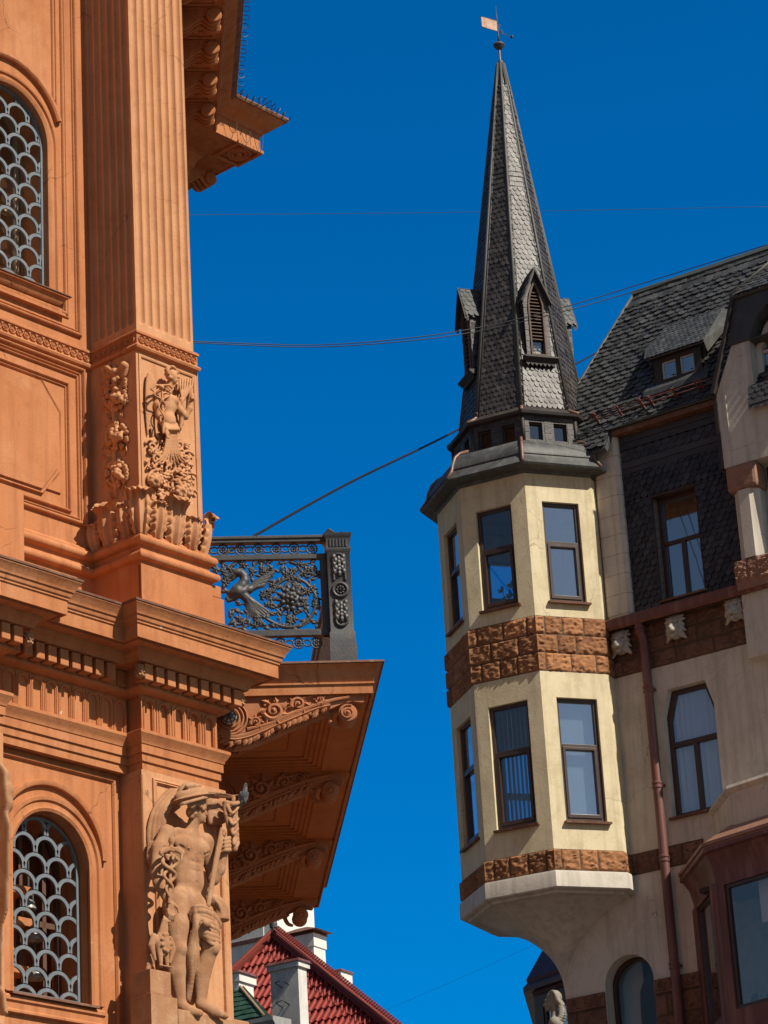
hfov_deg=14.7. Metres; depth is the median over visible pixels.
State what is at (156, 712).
ornate building
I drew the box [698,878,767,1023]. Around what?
window
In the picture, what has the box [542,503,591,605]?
window
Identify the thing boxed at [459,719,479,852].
window
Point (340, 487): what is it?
overhead cable
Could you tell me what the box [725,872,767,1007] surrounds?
window
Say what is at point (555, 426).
lantern window
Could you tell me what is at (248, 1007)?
green roofed house
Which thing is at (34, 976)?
dome lamp
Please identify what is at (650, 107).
sky
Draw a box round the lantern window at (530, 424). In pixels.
[529,423,541,439]
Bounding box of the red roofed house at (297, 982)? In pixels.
[232,922,402,1023]
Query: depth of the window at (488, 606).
48.59 m
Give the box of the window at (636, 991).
[613,957,657,1023]
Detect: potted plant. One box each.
[497,581,512,599]
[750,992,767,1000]
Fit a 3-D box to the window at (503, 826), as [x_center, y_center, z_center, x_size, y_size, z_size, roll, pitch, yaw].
[2.084,4.034,47.288,0.775,2.147,0.346,-14,-25,24]
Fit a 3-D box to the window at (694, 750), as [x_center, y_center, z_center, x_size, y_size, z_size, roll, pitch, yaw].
[4.913,3.755,47.002,1.005,2.160,0.333,-17,-26,30]
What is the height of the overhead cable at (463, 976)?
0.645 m
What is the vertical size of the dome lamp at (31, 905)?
0.551 m
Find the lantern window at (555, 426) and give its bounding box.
[553,425,566,441]
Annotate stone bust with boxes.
[543,990,565,1023]
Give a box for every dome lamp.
[22,859,36,911]
[24,894,42,942]
[28,942,43,981]
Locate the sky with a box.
[188,0,767,1023]
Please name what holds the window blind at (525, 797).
in the corner building at (607, 670)
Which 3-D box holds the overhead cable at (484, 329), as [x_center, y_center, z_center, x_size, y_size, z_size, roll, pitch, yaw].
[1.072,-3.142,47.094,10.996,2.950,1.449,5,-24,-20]
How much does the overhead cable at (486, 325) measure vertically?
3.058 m
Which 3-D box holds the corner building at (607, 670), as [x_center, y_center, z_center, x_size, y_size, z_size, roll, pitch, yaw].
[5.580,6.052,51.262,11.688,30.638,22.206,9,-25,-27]
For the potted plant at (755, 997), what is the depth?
44.04 m
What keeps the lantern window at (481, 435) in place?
in the corner building at (607, 670)
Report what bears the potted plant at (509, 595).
on the corner building at (607, 670)
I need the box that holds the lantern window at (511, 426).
[503,425,514,442]
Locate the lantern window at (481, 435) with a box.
[479,430,491,449]
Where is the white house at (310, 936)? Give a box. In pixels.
[231,908,333,964]
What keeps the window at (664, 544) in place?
in the corner building at (607, 670)
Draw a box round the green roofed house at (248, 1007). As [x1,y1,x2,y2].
[232,969,290,1023]
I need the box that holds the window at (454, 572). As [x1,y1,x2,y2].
[445,527,463,636]
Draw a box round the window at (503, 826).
[490,701,539,832]
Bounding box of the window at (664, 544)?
[657,490,707,602]
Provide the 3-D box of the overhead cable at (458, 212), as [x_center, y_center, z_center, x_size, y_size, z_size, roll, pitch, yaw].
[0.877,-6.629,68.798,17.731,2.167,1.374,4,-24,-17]
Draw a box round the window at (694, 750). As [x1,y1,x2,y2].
[667,683,722,820]
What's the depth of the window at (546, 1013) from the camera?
49.72 m
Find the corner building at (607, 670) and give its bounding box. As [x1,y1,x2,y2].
[419,12,767,1023]
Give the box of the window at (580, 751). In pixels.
[556,698,611,824]
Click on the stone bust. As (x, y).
(553, 1003)
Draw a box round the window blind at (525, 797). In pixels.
[499,744,530,821]
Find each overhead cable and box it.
[193,244,767,344]
[193,252,766,346]
[208,207,738,214]
[224,352,595,553]
[389,945,532,1008]
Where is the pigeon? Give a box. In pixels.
[237,783,248,807]
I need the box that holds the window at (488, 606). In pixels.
[477,505,520,613]
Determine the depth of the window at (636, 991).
46.80 m
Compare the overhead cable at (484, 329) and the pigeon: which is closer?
the pigeon
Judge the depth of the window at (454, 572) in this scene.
49.52 m
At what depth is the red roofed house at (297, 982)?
72.00 m
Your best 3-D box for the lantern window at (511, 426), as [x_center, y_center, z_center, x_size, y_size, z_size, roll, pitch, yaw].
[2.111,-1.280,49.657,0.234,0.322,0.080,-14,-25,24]
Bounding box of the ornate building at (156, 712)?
[0,0,384,1023]
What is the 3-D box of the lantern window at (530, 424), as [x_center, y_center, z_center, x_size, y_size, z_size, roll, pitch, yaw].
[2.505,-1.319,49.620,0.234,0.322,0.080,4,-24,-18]
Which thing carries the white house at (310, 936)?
on the ground

